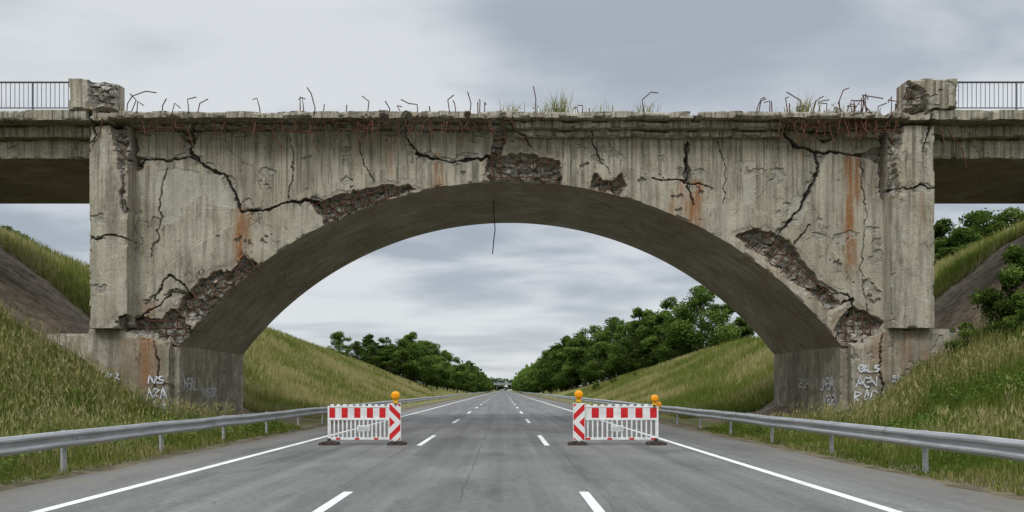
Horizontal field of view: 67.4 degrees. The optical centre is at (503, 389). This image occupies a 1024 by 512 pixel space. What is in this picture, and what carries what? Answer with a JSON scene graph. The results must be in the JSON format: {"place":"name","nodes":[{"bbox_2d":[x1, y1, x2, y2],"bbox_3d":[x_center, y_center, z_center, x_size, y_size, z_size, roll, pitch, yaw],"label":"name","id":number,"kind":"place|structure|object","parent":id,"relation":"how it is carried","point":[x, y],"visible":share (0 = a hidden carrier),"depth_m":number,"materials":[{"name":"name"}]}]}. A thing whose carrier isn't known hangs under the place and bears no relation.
{"place":"outdoors","nodes":[
{"label":"outdoors","id":0,"kind":"place"},
{"bbox_2d":[0,390,1023,511],"bbox_3d":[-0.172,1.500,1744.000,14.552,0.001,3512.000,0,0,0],"label":"road","id":1,"kind":"structure","parent":0,"point":[494,454],"depth_m":13.16,"materials":[{"name":"grey asphalt"}]},
{"bbox_2d":[318,403,406,444],"bbox_3d":[-3.835,0.930,21.012,2.368,1.140,0.400,0,0,-1],"label":"construction barricade","id":2,"kind":"object","parent":1,"relation":"on","point":[390,413],"visible":1,"depth_m":20.99,"materials":[{"name":"white plastic"}]},
{"bbox_2d":[391,391,399,405],"bbox_3d":[-2.940,0.237,20.928,0.233,0.406,0.173,0,0,0],"label":"warning light","id":3,"kind":"object","parent":2,"relation":"attached to","point":[395,396],"visible":1,"depth_m":20.87,"materials":[{"name":"plastic"}]},
{"bbox_2d":[32,392,901,511],"bbox_3d":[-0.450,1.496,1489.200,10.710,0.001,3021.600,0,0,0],"label":"road markings","id":4,"kind":"object","parent":1,"relation":"on","point":[593,504],"visible":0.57,"depth_m":12.03,"materials":[{"name":"paint"}]},
{"bbox_2d":[567,403,666,444],"bbox_3d":[3.095,0.930,20.995,2.668,1.140,0.400,0,0,0],"label":"construction barricade","id":5,"kind":"object","parent":1,"relation":"on","point":[582,412],"visible":1,"depth_m":20.98,"materials":[{"name":"white plastic"}]},
{"bbox_2d":[574,390,582,402],"bbox_3d":[2.050,0.207,20.928,0.233,0.406,0.173,0,0,0],"label":"warning light","id":6,"kind":"object","parent":5,"relation":"on","point":[578,394],"visible":1,"depth_m":20.87,"materials":[{"name":"plastic"}]},
{"bbox_2d":[651,395,658,407],"bbox_3d":[4.120,0.310,20.948,0.198,0.359,0.173,0,0,0],"label":"warning light","id":7,"kind":"object","parent":5,"relation":"attached to","point":[654,399],"visible":1,"depth_m":20.89,"materials":[{"name":"plastic"}]},
{"bbox_2d":[0,298,1023,495],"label":"grass","id":8,"kind":"structure","parent":0,"point":[981,471],"depth_m":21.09,"materials":[{"name":"green plant"}]},
{"bbox_2d":[0,236,1023,500],"bbox_3d":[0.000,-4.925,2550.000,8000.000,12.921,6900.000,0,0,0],"label":"ground","id":9,"kind":"structure","parent":0,"point":[32,294],"depth_m":34.40,"materials":[{"name":"green plant"}]},
{"bbox_2d":[1,225,29,238],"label":"bush","id":10,"kind":"object","parent":9,"relation":"on","point":[8,227],"visible":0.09,"depth_m":49.85,"materials":[{"name":"green plant"}]},
{"bbox_2d":[0,391,488,471],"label":"guardrail","id":11,"kind":"object","parent":9,"relation":"on","point":[62,440],"visible":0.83,"depth_m":16.66,"materials":[{"name":"metal"}]},
{"bbox_2d":[326,330,353,357],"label":"tree","id":12,"kind":"object","parent":9,"relation":"on","point":[337,340],"visible":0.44,"depth_m":148.82,"materials":[{"name":"green plant"}]},
{"bbox_2d":[346,341,372,362],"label":"tree","id":13,"kind":"object","parent":9,"relation":"on","point":[357,348],"visible":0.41,"depth_m":149.63,"materials":[{"name":"green plant"}]},
{"bbox_2d":[357,333,382,359],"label":"tree","id":14,"kind":"object","parent":9,"relation":"on","point":[367,340],"visible":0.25,"depth_m":159.24,"materials":[{"name":"green plant"}]},
{"bbox_2d":[358,345,388,368],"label":"tree","id":15,"kind":"object","parent":9,"relation":"on","point":[375,358],"visible":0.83,"depth_m":146.25,"materials":[{"name":"green plant"}]},
{"bbox_2d":[377,348,397,372],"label":"tree","id":16,"kind":"object","parent":9,"relation":"on","point":[389,362],"visible":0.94,"depth_m":146.61,"materials":[{"name":"green plant"}]},
{"bbox_2d":[375,337,400,368],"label":"tree","id":17,"kind":"object","parent":9,"relation":"on","point":[383,341],"visible":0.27,"depth_m":159.24,"materials":[{"name":"green plant"}]},
{"bbox_2d":[390,350,414,377],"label":"tree","id":18,"kind":"object","parent":9,"relation":"on","point":[400,369],"visible":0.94,"depth_m":151.04,"materials":[{"name":"green plant"}]},
{"bbox_2d":[389,338,418,375],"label":"tree","id":19,"kind":"object","parent":9,"relation":"on","point":[401,344],"visible":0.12,"depth_m":164.30,"materials":[{"name":"green plant"}]},
{"bbox_2d":[398,331,423,374],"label":"tree","id":20,"kind":"object","parent":9,"relation":"on","point":[411,336],"visible":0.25,"depth_m":169.25,"materials":[{"name":"green plant"}]},
{"bbox_2d":[390,343,443,382],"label":"tree","id":21,"kind":"object","parent":9,"relation":"on","point":[414,350],"visible":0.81,"depth_m":155.56,"materials":[{"name":"green plant"}]},
{"bbox_2d":[406,339,442,384],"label":"tree","id":22,"kind":"object","parent":9,"relation":"on","point":[428,343],"visible":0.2,"depth_m":179.70,"materials":[{"name":"green plant"}]},
{"bbox_2d":[418,352,438,386],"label":"tree","id":23,"kind":"object","parent":9,"relation":"on","point":[432,380],"visible":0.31,"depth_m":164.67,"materials":[{"name":"green plant"}]},
{"bbox_2d":[419,343,453,386],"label":"tree","id":24,"kind":"object","parent":9,"relation":"on","point":[433,348],"visible":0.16,"depth_m":200.44,"materials":[{"name":"green plant"}]},
{"bbox_2d":[433,355,452,388],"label":"tree","id":25,"kind":"object","parent":9,"relation":"on","point":[444,377],"visible":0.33,"depth_m":182.55,"materials":[{"name":"green plant"}]},
{"bbox_2d":[430,361,464,390],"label":"tree","id":26,"kind":"object","parent":9,"relation":"on","point":[456,375],"visible":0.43,"depth_m":197.41,"materials":[{"name":"green plant"}]},
{"bbox_2d":[442,349,456,389],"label":"tree","id":27,"kind":"object","parent":9,"relation":"on","point":[444,351],"visible":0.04,"depth_m":214.83,"materials":[{"name":"green plant"}]},
{"bbox_2d":[447,357,467,390],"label":"tree","id":28,"kind":"object","parent":9,"relation":"on","point":[457,361],"visible":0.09,"depth_m":239.71,"materials":[{"name":"green plant"}]},
{"bbox_2d":[454,368,465,391],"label":"tree","id":29,"kind":"object","parent":9,"relation":"on","point":[462,380],"visible":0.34,"depth_m":220.31,"materials":[{"name":"green plant"}]},
{"bbox_2d":[456,364,477,391],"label":"tree","id":30,"kind":"object","parent":9,"relation":"on","point":[470,376],"visible":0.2,"depth_m":274.40,"materials":[{"name":"green plant"}]},
{"bbox_2d":[460,375,475,392],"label":"tree","id":31,"kind":"object","parent":9,"relation":"on","point":[468,388],"visible":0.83,"depth_m":251.96,"materials":[{"name":"green plant"}]},
{"bbox_2d":[468,380,481,392],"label":"tree","id":32,"kind":"object","parent":9,"relation":"on","point":[477,388],"visible":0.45,"depth_m":294.18,"materials":[{"name":"green plant"}]},
{"bbox_2d":[458,360,495,391],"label":"distant tree row","id":33,"kind":"object","parent":9,"relation":"on","point":[473,369],"visible":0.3,"depth_m":312.99,"materials":[{"name":"green plant"}]},
{"bbox_2d":[478,375,484,390],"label":"tree","id":34,"kind":"object","parent":9,"relation":"on","point":[483,383],"visible":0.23,"depth_m":369.43,"materials":[{"name":"green plant"}]},
{"bbox_2d":[482,379,492,391],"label":"tree","id":35,"kind":"object","parent":9,"relation":"on","point":[486,387],"visible":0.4,"depth_m":418.97,"materials":[{"name":"green plant"}]},
{"bbox_2d":[491,383,515,390],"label":"distant overpass","id":36,"kind":"object","parent":9,"relation":"on","point":[502,384],"visible":0.14,"depth_m":755.50,"materials":[{"name":"concrete"}]},
{"bbox_2d":[418,377,599,390],"bbox_3d":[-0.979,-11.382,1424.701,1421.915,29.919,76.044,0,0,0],"label":"distant woods","id":37,"kind":"object","parent":9,"relation":"on","point":[501,387],"visible":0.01,"depth_m":1421.54,"materials":[{"name":"green plant"}]},
{"bbox_2d":[0,79,1023,416],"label":"concrete arch bridge","id":38,"kind":"structure","parent":9,"relation":"on","point":[800,245],"depth_m":30.00,"materials":[{"name":"grey concrete"}]},
{"bbox_2d":[506,103,860,111],"bbox_3d":[6.684,-10.740,29.447,13.963,0.467,0.457,0,0,0],"label":"deck weed plant","id":39,"kind":"object","parent":38,"relation":"on","point":[660,108],"visible":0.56,"depth_m":29.42,"materials":[{"name":"green plant"}]},
{"bbox_2d":[499,87,890,113],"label":"dry weeds","id":40,"kind":"object","parent":38,"relation":"on","point":[561,103],"visible":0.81,"depth_m":29.36,"materials":[{"name":"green plant"}]},
{"bbox_2d":[0,218,1023,418],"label":"meadow grass","id":41,"kind":"structure","parent":9,"relation":"on","point":[365,379],"depth_m":53.84,"materials":[{"name":"green plant"}]},
{"bbox_2d":[0,308,1023,474],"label":"broadleaf weeds","id":42,"kind":"object","parent":9,"relation":"on","point":[281,421],"visible":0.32,"depth_m":22.87,"materials":[{"name":"green plant"}]},
{"bbox_2d":[511,361,545,391],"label":"distant tree row","id":43,"kind":"object","parent":9,"relation":"on","point":[516,383],"visible":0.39,"depth_m":387.54,"materials":[{"name":"green plant"}]},
{"bbox_2d":[523,378,542,392],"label":"tree","id":44,"kind":"object","parent":9,"relation":"on","point":[532,390],"visible":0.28,"depth_m":249.84,"materials":[{"name":"green plant"}]},
{"bbox_2d":[529,364,546,392],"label":"tree","id":45,"kind":"object","parent":9,"relation":"on","point":[535,383],"visible":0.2,"depth_m":227.62,"materials":[{"name":"green plant"}]},
{"bbox_2d":[526,349,554,391],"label":"tree","id":46,"kind":"object","parent":9,"relation":"on","point":[531,372],"visible":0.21,"depth_m":244.37,"materials":[{"name":"green plant"}]},
{"bbox_2d":[537,359,554,392],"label":"tree","id":47,"kind":"object","parent":9,"relation":"on","point":[547,385],"visible":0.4,"depth_m":207.70,"materials":[{"name":"green plant"}]},
{"bbox_2d":[536,344,557,390],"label":"tree","id":48,"kind":"object","parent":9,"relation":"on","point":[545,354],"visible":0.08,"depth_m":224.86,"materials":[{"name":"green plant"}]},
{"bbox_2d":[534,349,583,391],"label":"tree","id":49,"kind":"object","parent":9,"relation":"on","point":[549,372],"visible":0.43,"depth_m":189.41,"materials":[{"name":"green plant"}]},
{"bbox_2d":[554,335,571,350],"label":"tree","id":50,"kind":"object","parent":9,"relation":"on","point":[559,345],"visible":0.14,"depth_m":202.92,"materials":[{"name":"green plant"}]},
{"bbox_2d":[549,346,586,389],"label":"tree","id":51,"kind":"object","parent":9,"relation":"on","point":[570,377],"visible":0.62,"depth_m":176.12,"materials":[{"name":"green plant"}]},
{"bbox_2d":[549,331,586,387],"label":"tree","id":52,"kind":"object","parent":9,"relation":"on","point":[564,357],"visible":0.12,"depth_m":188.23,"materials":[{"name":"green plant"}]},
{"bbox_2d":[568,338,592,385],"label":"tree","id":53,"kind":"object","parent":9,"relation":"on","point":[577,353],"visible":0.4,"depth_m":171.53,"materials":[{"name":"green plant"}]},
{"bbox_2d":[565,325,602,383],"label":"tree","id":54,"kind":"object","parent":9,"relation":"on","point":[592,329],"visible":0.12,"depth_m":184.10,"materials":[{"name":"green plant"}]},
{"bbox_2d":[575,347,614,383],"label":"tree","id":55,"kind":"object","parent":9,"relation":"on","point":[588,375],"visible":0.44,"depth_m":157.43,"materials":[{"name":"green plant"}]},
{"bbox_2d":[591,380,600,389],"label":"bush","id":56,"kind":"object","parent":9,"relation":"on","point":[596,383],"visible":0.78,"depth_m":109.83,"materials":[{"name":"green plant"}]},
{"bbox_2d":[582,316,626,377],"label":"tree","id":57,"kind":"object","parent":9,"relation":"on","point":[613,323],"visible":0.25,"depth_m":159.38,"materials":[{"name":"green plant"}]},
{"bbox_2d":[586,330,626,379],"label":"tree","id":58,"kind":"object","parent":9,"relation":"on","point":[603,351],"visible":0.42,"depth_m":148.34,"materials":[{"name":"green plant"}]},
{"bbox_2d":[609,336,633,375],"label":"tree","id":59,"kind":"object","parent":9,"relation":"on","point":[617,372],"visible":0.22,"depth_m":139.40,"materials":[{"name":"green plant"}]},
{"bbox_2d":[614,324,629,373],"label":"tree","id":60,"kind":"object","parent":9,"relation":"on","point":[620,330],"visible":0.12,"depth_m":149.44,"materials":[{"name":"green plant"}]},
{"bbox_2d":[603,320,662,372],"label":"tree","id":61,"kind":"object","parent":9,"relation":"on","point":[627,364],"visible":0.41,"depth_m":131.97,"materials":[{"name":"green plant"}]},
{"bbox_2d":[624,307,653,352],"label":"tree","id":62,"kind":"object","parent":9,"relation":"on","point":[638,312],"visible":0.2,"depth_m":141.63,"materials":[{"name":"green plant"}]},
{"bbox_2d":[628,334,660,368],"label":"tree","id":63,"kind":"object","parent":9,"relation":"on","point":[640,356],"visible":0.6,"depth_m":127.66,"materials":[{"name":"green plant"}]},
{"bbox_2d":[639,309,675,362],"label":"tree","id":64,"kind":"object","parent":9,"relation":"on","point":[655,326],"visible":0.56,"depth_m":118.45,"materials":[{"name":"green plant"}]},
{"bbox_2d":[632,297,698,361],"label":"tree","id":65,"kind":"object","parent":9,"relation":"on","point":[666,303],"visible":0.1,"depth_m":127.26,"materials":[{"name":"green plant"}]},
{"bbox_2d":[650,323,696,363],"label":"tree","id":66,"kind":"object","parent":9,"relation":"on","point":[668,355],"visible":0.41,"depth_m":114.87,"materials":[{"name":"green plant"}]},
{"bbox_2d":[660,285,741,353],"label":"tree","id":67,"kind":"object","parent":9,"relation":"on","point":[701,300],"visible":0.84,"depth_m":110.07,"materials":[{"name":"green plant"}]},
{"bbox_2d":[703,302,744,342],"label":"tree","id":68,"kind":"object","parent":9,"relation":"on","point":[725,306],"visible":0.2,"depth_m":114.97,"materials":[{"name":"green plant"}]},
{"bbox_2d":[728,317,754,339],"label":"tree","id":69,"kind":"object","parent":9,"relation":"on","point":[745,328],"visible":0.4,"depth_m":111.72,"materials":[{"name":"green plant"}]},
{"bbox_2d":[522,392,1023,472],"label":"guardrail","id":70,"kind":"object","parent":9,"relation":"on","point":[988,446],"visible":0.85,"depth_m":15.71,"materials":[{"name":"metal"}]},
{"bbox_2d":[933,218,957,258],"bbox_3d":[34.949,-9.465,62.163,5.192,8.765,5.490,0,0,32],"label":"tree","id":71,"kind":"object","parent":9,"relation":"on","point":[942,227],"visible":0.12,"depth_m":61.16,"materials":[{"name":"green plant"}]},
{"bbox_2d":[934,246,958,264],"bbox_3d":[32.542,-8.743,56.000,2.573,3.515,2.621,0,0,23],"label":"tree","id":72,"kind":"object","parent":9,"relation":"on","point":[944,252],"visible":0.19,"depth_m":55.70,"materials":[{"name":"green plant"}]},
{"bbox_2d":[934,226,982,261],"bbox_3d":[35.673,-9.215,60.104,5.285,7.221,5.384,0,0,-32],"label":"tree","id":73,"kind":"object","parent":9,"relation":"on","point":[960,235],"visible":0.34,"depth_m":59.13,"materials":[{"name":"green plant"}]},
{"bbox_2d":[943,322,978,352],"bbox_3d":[17.092,-1.723,28.594,1.523,1.646,1.217,0,0,-38],"label":"bush","id":74,"kind":"object","parent":9,"relation":"on","point":[964,332],"visible":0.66,"depth_m":28.34,"materials":[{"name":"green plant"}]},
{"bbox_2d":[955,241,980,254],"bbox_3d":[33.447,-8.946,55.013,3.073,3.385,3.322,0,0,15],"label":"tree","id":75,"kind":"object","parent":9,"relation":"on","point":[964,248],"visible":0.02,"depth_m":54.96,"materials":[{"name":"green plant"}]},
{"bbox_2d":[944,208,1011,237],"bbox_3d":[40.805,-9.968,65.469,10.946,11.154,10.126,0,0,23],"label":"tree","id":76,"kind":"object","parent":9,"relation":"on","point":[977,220],"visible":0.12,"depth_m":64.61,"materials":[{"name":"green plant"}]},
{"bbox_2d":[979,220,1007,240],"bbox_3d":[40.133,-9.477,61.697,5.295,8.561,4.346,0,0,-41],"label":"tree","id":77,"kind":"object","parent":9,"relation":"on","point":[989,230],"visible":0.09,"depth_m":61.69,"materials":[{"name":"green plant"}]},
{"bbox_2d":[968,244,1023,325],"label":"bush","id":78,"kind":"object","parent":9,"relation":"on","point":[1013,254],"visible":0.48,"depth_m":28.31,"materials":[{"name":"green plant"}]},
{"bbox_2d":[981,285,1015,335],"bbox_3d":[18.261,-2.645,27.928,1.437,2.422,1.438,0,0,14],"label":"bush","id":79,"kind":"object","parent":9,"relation":"on","point":[1005,308],"visible":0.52,"depth_m":27.80,"materials":[{"name":"green plant"}]},
{"bbox_2d":[999,207,1023,227],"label":"tree","id":80,"kind":"object","parent":9,"relation":"on","point":[1018,215],"visible":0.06,"depth_m":62.91,"materials":[{"name":"green plant"}]},
{"bbox_2d":[1000,259,1023,306],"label":"bush","id":81,"kind":"object","parent":9,"relation":"on","point":[1015,276],"visible":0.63,"depth_m":27.51,"materials":[{"name":"green plant"}]},
{"bbox_2d":[1002,293,1023,331],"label":"bush","id":82,"kind":"object","parent":9,"relation":"on","point":[1018,299],"visible":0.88,"depth_m":26.64,"materials":[{"name":"green plant"}]},
{"bbox_2d":[0,287,1023,456],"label":"grass seed heads","id":83,"kind":"object","parent":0,"point":[885,404],"depth_m":24.08,"materials":[{"name":"green plant"}]},
{"bbox_2d":[0,0,1023,389],"label":"sky","id":84,"kind":"structure","parent":0,"point":[539,285],"materials":[{"name":"grey"}]}
]}

